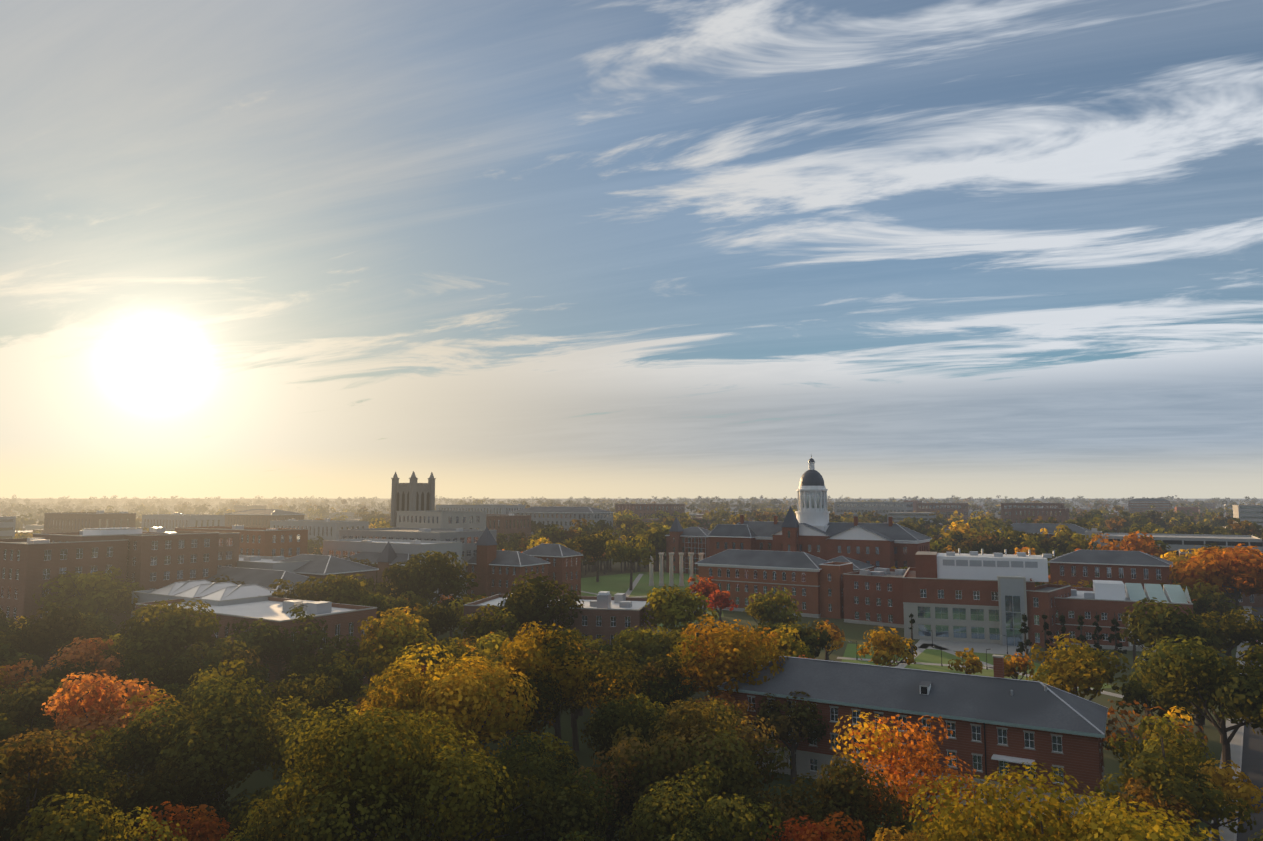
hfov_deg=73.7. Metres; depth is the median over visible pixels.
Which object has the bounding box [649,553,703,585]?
quad columns
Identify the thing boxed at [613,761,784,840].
tree
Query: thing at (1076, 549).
tree group
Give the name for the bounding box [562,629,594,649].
tree
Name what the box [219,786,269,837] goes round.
tree
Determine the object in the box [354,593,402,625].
tree
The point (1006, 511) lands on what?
office
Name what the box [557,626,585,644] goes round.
tree
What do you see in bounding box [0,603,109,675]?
tree
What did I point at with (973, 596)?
building
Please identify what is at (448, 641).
tree
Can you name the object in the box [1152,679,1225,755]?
tree
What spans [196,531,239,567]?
apartments
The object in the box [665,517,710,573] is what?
tower hall
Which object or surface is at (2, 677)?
tree
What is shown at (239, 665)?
tree
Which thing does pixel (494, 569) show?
turret hall
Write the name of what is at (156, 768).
tree
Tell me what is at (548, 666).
tree
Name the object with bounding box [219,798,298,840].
tree
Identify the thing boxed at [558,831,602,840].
tree
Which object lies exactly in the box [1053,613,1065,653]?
conifer
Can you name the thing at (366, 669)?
tree
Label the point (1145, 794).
tree
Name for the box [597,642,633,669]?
tree
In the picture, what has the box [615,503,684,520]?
stone hall
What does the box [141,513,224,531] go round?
building
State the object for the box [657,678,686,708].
tree
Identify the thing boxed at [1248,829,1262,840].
tree
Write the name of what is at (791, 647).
tree
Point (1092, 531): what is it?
glass tower
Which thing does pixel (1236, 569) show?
tree
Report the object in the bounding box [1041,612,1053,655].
conifer
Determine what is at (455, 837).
tree
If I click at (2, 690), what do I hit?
tree
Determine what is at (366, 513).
tree
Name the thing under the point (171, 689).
tree
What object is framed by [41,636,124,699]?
tree
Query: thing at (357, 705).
tree
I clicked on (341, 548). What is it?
library
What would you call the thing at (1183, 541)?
parking garage
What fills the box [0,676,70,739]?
tree
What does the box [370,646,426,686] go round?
tree
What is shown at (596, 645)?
tree
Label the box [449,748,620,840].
tree
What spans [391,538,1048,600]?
tree group
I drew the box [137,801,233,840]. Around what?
tree
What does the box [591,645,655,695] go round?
tree
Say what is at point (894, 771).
tree
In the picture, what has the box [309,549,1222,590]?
tree group
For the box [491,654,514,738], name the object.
tree
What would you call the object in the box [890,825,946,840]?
tree
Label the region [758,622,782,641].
tree
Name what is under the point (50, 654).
tree
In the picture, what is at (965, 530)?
tree
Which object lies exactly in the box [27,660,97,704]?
tree
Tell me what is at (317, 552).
tree group
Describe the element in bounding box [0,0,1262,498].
sky
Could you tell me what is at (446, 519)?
union wing
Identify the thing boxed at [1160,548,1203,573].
tree
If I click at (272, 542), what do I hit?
brick flats
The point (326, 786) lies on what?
tree
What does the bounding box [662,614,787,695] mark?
tree
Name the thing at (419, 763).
tree
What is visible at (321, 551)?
tree group
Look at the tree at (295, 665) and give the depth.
130.26 m
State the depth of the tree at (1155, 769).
77.76 m
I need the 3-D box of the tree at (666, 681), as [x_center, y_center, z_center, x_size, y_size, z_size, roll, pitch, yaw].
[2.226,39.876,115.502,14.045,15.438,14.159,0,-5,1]
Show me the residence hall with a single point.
(996, 721)
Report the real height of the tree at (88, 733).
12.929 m
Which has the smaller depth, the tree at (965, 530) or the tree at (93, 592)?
the tree at (93, 592)
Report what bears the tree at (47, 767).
on the ground at (584, 753)
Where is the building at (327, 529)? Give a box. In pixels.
[270,518,368,546]
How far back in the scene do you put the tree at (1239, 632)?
161.77 m
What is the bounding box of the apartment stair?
[83,527,142,535]
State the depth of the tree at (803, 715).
108.94 m
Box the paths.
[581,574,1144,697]
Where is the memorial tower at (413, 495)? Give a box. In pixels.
[390,471,435,526]
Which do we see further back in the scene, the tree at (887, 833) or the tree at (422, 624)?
the tree at (422, 624)
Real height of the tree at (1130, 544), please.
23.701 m
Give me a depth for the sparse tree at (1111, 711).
103.92 m
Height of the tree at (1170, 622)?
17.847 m
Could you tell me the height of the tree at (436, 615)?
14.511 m
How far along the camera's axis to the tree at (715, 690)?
139.91 m
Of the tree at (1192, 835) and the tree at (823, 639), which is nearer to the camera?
the tree at (1192, 835)
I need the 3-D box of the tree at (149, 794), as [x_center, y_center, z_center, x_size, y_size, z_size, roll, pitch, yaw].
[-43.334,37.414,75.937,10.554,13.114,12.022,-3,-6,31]
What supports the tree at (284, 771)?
on the ground at (584, 753)
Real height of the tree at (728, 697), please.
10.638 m
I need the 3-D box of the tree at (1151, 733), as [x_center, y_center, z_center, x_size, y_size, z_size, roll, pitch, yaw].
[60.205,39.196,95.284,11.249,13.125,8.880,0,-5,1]
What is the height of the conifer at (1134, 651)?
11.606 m
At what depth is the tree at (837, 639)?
179.70 m
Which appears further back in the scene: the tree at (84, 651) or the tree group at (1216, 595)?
the tree group at (1216, 595)
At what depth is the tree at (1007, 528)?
455.43 m
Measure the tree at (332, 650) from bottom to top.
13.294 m
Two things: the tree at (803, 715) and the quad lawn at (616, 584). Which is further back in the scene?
the quad lawn at (616, 584)
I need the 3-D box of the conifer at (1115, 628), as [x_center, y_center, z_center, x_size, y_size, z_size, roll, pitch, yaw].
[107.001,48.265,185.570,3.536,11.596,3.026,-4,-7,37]
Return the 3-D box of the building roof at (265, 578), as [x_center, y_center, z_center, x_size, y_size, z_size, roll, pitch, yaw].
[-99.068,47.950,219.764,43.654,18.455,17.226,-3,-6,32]
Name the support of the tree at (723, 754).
on the ground at (584, 753)
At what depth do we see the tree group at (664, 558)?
282.46 m
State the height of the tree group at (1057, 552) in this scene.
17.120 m
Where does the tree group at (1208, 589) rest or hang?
on the ground at (584, 753)
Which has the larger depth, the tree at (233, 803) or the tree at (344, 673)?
the tree at (344, 673)
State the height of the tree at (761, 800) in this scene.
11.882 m
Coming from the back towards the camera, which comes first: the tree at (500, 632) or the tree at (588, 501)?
the tree at (588, 501)
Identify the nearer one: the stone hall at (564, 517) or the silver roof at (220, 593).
the silver roof at (220, 593)
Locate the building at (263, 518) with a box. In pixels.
[224,509,305,527]
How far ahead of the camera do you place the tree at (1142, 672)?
134.73 m
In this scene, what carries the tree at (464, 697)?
on the ground at (584, 753)
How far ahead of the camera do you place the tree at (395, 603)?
198.33 m
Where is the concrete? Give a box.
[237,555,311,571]
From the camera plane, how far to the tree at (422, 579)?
221.53 m
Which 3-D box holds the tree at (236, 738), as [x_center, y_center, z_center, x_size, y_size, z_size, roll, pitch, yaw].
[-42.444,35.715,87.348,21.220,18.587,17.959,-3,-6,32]
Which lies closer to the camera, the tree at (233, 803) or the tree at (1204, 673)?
the tree at (233, 803)
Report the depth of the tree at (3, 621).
167.92 m
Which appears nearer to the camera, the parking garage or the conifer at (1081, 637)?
the conifer at (1081, 637)
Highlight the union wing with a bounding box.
[396,510,486,528]
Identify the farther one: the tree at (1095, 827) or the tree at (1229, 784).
the tree at (1229, 784)
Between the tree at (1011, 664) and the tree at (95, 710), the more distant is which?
the tree at (1011, 664)
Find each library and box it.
[323,538,461,605]
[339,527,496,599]
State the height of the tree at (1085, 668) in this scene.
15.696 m
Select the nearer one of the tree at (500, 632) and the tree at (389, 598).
the tree at (500, 632)
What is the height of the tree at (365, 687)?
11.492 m
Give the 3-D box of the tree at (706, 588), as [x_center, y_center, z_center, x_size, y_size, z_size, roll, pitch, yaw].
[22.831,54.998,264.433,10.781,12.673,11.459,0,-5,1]
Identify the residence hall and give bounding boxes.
[717,654,1107,818]
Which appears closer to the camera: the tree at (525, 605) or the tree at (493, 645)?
the tree at (493, 645)
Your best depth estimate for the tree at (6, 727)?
96.27 m
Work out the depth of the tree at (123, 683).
125.16 m
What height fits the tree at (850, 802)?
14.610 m
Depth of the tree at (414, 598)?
206.12 m
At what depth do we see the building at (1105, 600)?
209.78 m
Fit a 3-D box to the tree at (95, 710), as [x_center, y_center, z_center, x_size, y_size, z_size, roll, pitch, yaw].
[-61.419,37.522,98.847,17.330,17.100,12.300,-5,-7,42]
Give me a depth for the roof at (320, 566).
238.99 m
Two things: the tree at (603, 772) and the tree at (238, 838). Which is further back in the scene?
the tree at (603, 772)
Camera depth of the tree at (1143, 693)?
120.74 m
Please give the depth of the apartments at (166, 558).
212.63 m
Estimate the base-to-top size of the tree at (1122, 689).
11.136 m
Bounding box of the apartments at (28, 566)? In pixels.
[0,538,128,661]
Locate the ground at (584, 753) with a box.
[0,499,1262,840]
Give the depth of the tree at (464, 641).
158.04 m
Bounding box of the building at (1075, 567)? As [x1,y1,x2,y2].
[1048,549,1172,589]
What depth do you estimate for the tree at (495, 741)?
103.44 m
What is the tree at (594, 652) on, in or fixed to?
on the ground at (584, 753)
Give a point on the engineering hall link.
(1040, 600)
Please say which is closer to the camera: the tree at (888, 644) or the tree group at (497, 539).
the tree at (888, 644)
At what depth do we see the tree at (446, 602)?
214.56 m
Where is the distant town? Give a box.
[0,498,1262,541]
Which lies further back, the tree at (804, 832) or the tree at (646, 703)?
the tree at (646, 703)
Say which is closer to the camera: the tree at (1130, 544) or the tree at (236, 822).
the tree at (236, 822)
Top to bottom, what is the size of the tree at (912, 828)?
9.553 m
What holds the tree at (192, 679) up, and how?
on the ground at (584, 753)
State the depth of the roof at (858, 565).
288.87 m
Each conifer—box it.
[905,613,916,662]
[1016,613,1031,661]
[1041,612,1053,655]
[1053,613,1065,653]
[1076,614,1090,651]
[1091,612,1104,654]
[1108,612,1126,665]
[1129,616,1148,667]
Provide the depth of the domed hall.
311.84 m
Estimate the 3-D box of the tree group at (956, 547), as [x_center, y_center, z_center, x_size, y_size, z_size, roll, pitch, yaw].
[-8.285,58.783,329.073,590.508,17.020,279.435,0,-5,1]
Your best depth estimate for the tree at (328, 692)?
113.33 m
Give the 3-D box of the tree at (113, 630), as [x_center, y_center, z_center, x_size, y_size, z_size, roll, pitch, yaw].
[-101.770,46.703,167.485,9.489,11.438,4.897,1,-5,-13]
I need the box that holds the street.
[1209,606,1262,840]
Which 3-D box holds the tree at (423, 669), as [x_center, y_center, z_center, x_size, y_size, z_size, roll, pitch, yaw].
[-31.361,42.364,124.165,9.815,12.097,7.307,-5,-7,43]
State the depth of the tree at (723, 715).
93.11 m
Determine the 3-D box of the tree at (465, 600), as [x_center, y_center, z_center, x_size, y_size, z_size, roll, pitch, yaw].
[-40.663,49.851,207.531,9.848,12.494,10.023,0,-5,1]
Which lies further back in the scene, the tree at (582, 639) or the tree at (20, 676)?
the tree at (582, 639)
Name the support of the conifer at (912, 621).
on the lawn at (924, 656)
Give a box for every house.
[343,541,415,589]
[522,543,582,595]
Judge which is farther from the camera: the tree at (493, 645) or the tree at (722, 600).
the tree at (722, 600)
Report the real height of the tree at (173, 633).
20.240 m
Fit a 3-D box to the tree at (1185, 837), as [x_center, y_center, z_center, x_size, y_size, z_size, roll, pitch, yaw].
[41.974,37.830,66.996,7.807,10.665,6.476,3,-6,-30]
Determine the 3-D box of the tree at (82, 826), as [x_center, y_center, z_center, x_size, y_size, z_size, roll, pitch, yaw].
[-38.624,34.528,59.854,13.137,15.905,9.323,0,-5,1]
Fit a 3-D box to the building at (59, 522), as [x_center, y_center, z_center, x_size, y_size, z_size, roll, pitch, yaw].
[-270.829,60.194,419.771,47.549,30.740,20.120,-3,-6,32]
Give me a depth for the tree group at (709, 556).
396.17 m
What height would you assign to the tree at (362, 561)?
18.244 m
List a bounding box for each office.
[834,501,912,518]
[916,502,968,522]
[1001,502,1063,524]
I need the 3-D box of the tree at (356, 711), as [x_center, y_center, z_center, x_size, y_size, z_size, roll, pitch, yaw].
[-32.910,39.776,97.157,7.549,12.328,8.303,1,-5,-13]
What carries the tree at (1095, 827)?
on the ground at (584, 753)
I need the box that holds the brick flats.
[175,525,307,557]
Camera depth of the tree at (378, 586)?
226.41 m
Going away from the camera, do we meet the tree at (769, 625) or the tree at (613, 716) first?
the tree at (613, 716)
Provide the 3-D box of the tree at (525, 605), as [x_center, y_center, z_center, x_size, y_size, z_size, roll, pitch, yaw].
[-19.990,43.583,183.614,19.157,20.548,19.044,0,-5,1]
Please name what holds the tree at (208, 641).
on the ground at (584, 753)
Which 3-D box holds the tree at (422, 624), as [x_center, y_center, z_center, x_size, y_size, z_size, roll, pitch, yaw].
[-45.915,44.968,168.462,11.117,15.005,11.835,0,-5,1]
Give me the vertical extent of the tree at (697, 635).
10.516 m
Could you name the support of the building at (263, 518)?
on the ground at (584, 753)
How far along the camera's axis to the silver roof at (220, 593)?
188.99 m
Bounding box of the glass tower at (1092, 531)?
[1085,528,1102,549]
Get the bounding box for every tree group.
[307,541,1165,605]
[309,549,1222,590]
[312,546,1241,602]
[381,538,1054,629]
[386,542,1050,610]
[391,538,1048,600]
[397,537,1094,593]
[470,548,1220,600]
[485,550,1244,633]
[502,536,1229,643]
[505,547,1199,615]
[505,547,1200,602]
[519,544,1180,584]
[557,542,1074,573]
[610,561,1218,614]
[620,535,1041,566]
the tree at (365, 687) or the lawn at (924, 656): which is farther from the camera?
the lawn at (924, 656)
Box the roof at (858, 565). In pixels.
[827,556,873,571]
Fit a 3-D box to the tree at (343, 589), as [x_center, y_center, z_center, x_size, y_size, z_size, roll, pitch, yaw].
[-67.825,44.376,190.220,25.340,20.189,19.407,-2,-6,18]
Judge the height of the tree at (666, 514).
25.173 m
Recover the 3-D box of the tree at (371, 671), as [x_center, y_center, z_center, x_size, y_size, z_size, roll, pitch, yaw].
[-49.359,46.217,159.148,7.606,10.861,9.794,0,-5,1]
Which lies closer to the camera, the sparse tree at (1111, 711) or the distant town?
the sparse tree at (1111, 711)
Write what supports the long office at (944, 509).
on the ground at (584, 753)
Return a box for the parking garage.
[1102,533,1262,553]
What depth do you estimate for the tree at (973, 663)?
159.73 m
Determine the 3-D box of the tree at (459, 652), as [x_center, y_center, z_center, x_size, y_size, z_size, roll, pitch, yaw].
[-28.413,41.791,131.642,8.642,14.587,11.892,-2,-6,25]
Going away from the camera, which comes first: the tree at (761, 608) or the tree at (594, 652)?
the tree at (594, 652)
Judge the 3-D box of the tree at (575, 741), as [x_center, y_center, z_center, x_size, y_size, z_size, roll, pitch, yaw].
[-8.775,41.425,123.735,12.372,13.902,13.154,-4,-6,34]
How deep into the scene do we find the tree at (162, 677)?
120.43 m
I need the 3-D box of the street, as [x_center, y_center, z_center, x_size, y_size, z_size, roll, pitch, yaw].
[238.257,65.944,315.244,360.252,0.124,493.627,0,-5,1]
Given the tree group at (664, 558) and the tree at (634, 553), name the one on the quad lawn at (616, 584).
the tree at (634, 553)
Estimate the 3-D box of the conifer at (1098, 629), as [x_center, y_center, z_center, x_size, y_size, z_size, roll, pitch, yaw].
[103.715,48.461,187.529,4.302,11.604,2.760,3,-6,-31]
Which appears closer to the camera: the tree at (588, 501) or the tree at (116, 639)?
the tree at (116, 639)
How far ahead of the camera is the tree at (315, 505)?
1291.14 m
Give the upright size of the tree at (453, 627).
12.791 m
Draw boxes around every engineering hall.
[843,568,906,627]
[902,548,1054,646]
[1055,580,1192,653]
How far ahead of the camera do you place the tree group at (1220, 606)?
212.01 m
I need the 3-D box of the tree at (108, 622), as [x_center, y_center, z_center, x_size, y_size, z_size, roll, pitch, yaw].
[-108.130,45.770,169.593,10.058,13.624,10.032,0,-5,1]
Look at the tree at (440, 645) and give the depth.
147.11 m
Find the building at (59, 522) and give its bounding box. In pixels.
[43,510,135,532]
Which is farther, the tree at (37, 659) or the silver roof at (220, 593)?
the silver roof at (220, 593)
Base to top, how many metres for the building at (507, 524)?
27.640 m
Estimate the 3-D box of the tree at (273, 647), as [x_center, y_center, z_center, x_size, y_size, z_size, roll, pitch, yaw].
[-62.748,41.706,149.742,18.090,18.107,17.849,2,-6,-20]
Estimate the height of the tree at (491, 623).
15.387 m
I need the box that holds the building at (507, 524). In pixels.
[486,514,530,541]
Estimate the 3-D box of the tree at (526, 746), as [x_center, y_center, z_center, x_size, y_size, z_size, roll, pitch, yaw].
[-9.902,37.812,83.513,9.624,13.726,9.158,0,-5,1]
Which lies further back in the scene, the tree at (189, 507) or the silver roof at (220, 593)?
the tree at (189, 507)
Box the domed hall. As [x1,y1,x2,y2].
[707,455,931,568]
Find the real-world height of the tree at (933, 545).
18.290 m
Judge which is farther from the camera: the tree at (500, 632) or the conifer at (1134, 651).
the conifer at (1134, 651)
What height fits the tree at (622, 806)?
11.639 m
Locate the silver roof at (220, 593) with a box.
[130,580,297,627]
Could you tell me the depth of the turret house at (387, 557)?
269.59 m
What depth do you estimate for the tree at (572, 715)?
135.86 m
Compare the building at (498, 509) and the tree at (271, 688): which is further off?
the building at (498, 509)
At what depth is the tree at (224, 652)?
126.15 m
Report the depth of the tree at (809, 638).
158.77 m
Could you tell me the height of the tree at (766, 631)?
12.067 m
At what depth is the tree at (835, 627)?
192.20 m
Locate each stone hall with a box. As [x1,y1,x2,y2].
[510,506,613,535]
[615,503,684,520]
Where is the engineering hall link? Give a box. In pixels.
[1026,584,1070,647]
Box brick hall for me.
[695,549,852,618]
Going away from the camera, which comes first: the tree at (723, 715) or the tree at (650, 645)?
the tree at (723, 715)
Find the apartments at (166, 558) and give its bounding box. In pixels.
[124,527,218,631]
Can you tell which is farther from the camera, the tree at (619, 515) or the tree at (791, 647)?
the tree at (619, 515)
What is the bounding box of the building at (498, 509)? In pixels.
[436,504,524,514]
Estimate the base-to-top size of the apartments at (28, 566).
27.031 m
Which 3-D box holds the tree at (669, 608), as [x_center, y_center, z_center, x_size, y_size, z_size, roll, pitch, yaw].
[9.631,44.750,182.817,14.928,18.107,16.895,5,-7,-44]
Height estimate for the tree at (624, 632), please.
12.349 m
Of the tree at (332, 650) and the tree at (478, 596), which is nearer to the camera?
the tree at (332, 650)
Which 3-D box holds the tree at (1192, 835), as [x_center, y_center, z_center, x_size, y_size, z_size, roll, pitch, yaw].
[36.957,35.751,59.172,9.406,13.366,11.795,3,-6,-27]
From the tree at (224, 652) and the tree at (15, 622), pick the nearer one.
the tree at (224, 652)
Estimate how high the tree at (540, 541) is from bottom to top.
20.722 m
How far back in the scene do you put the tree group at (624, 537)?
444.24 m
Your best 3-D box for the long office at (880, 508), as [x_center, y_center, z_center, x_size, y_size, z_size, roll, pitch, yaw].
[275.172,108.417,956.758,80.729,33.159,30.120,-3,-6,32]
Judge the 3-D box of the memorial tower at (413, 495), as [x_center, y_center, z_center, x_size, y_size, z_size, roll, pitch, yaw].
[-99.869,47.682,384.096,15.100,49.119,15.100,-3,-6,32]
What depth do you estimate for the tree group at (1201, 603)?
216.20 m
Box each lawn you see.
[577,572,723,630]
[841,644,1110,690]
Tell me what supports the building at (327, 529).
on the ground at (584, 753)
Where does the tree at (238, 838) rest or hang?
on the ground at (584, 753)
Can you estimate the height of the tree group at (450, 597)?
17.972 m
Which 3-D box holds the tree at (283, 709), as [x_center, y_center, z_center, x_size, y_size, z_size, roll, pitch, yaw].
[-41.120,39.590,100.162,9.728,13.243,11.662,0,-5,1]
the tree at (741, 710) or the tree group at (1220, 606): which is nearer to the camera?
the tree at (741, 710)
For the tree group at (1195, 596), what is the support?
on the ground at (584, 753)
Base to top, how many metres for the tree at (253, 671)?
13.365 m
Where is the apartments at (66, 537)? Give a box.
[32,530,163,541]
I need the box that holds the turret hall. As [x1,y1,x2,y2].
[466,527,549,596]
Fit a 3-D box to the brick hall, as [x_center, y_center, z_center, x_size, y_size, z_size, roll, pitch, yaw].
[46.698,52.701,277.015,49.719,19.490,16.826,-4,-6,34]
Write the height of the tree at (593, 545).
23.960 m
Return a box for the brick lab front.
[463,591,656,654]
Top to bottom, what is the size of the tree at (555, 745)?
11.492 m
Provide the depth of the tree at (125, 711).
111.64 m
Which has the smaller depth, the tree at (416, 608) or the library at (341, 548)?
the tree at (416, 608)
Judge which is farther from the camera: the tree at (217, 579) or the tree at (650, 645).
the tree at (217, 579)
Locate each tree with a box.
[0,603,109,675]
[0,608,14,631]
[0,643,43,676]
[0,658,46,731]
[0,666,9,692]
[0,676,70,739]
[0,689,28,720]
[0,712,52,747]
[0,736,130,840]
[1,645,55,680]
[6,616,30,630]
[10,496,1243,542]
[10,789,187,840]
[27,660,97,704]
[32,566,144,618]
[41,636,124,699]
[41,670,178,778]
[54,726,130,793]
[73,612,118,633]
[87,756,230,840]
[92,633,135,679]
[99,673,333,830]
[104,627,132,674]
[106,673,134,694]
[107,599,227,673]
[108,651,198,697]
[114,696,150,776]
[136,723,203,827]
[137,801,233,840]
[157,683,190,708]
[159,658,265,798]
[163,661,219,693]
[171,634,268,689]
[172,505,202,514]
[181,636,217,664]
[209,662,273,710]
[211,575,244,584]
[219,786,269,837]
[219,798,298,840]
[220,604,332,681]
[227,784,307,834]
[230,832,268,840]
[238,699,556,840]
[255,680,306,764]
[263,696,333,794]
[264,673,345,726]
[269,573,385,604]
[272,659,316,693]
[279,753,317,783]
[283,651,334,683]
[291,502,324,516]
[291,657,363,747]
[293,745,381,824]
[316,634,368,706]
[326,609,444,685]
[330,666,369,718]
[331,710,380,755]
[340,556,377,582]
[343,681,388,749]
[348,685,421,750]
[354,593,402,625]
[354,655,373,685]
[356,642,538,838]
[357,509,376,519]
[358,576,396,601]
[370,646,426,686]
[377,607,431,646]
[379,551,478,604]
[386,594,395,605]
[386,598,415,614]
[396,591,429,613]
[406,665,432,696]
[413,602,436,657]
[413,776,501,840]
[414,603,456,666]
[419,637,456,672]
[422,598,459,644]
[424,637,487,671]
[437,638,468,648]
[441,598,461,638]
[444,731,501,753]
[448,597,475,619]
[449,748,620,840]
[452,604,520,641]
[457,632,496,660]
[462,634,513,664]
[467,594,481,601]
[468,630,514,659]
[488,621,643,744]
[488,730,579,812]
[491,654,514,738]
[498,571,583,629]
[515,731,579,834]
[527,536,565,549]
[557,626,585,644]
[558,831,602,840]
[559,656,617,750]
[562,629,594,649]
[566,527,628,581]
[568,749,672,840]
[569,643,602,715]
[571,648,600,727]
[580,690,667,755]
[582,635,608,650]
[586,697,679,835]
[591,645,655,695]
[596,653,698,741]
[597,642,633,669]
[597,771,708,840]
[605,534,655,589]
[607,695,791,822]
[609,627,642,650]
[611,625,687,707]
[613,509,640,521]
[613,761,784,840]
[640,510,683,521]
[642,584,718,635]
[655,700,750,826]
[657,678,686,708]
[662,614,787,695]
[687,575,719,614]
[695,691,754,727]
[696,626,717,640]
[698,700,763,798]
[699,636,726,699]
[700,789,788,840]
[706,589,737,624]
[743,585,802,630]
[754,625,769,638]
[754,690,828,783]
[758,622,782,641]
[758,624,814,659]
[760,811,865,840]
[761,752,916,840]
[773,621,819,655]
[803,620,835,656]
[816,621,845,659]
[824,619,844,659]
[829,710,981,829]
[856,627,916,666]
[871,826,909,840]
[876,806,968,840]
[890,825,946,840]
[909,762,1223,840]
[930,539,946,552]
[939,520,979,543]
[948,648,982,674]
[994,525,1023,538]
[1004,652,1034,679]
[1026,633,1129,700]
[1087,823,1205,840]
[1088,531,1164,557]
[1094,716,1256,835]
[1094,777,1201,838]
[1102,700,1207,802]
[1105,706,1215,820]
[1111,666,1155,738]
[1115,678,1194,722]
[1117,825,1187,840]
[1120,597,1217,656]
[1127,657,1174,726]
[1131,634,1262,774]
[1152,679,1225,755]
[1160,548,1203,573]
[1167,543,1262,621]
[1176,758,1262,840]
[1186,607,1262,666]
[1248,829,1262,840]

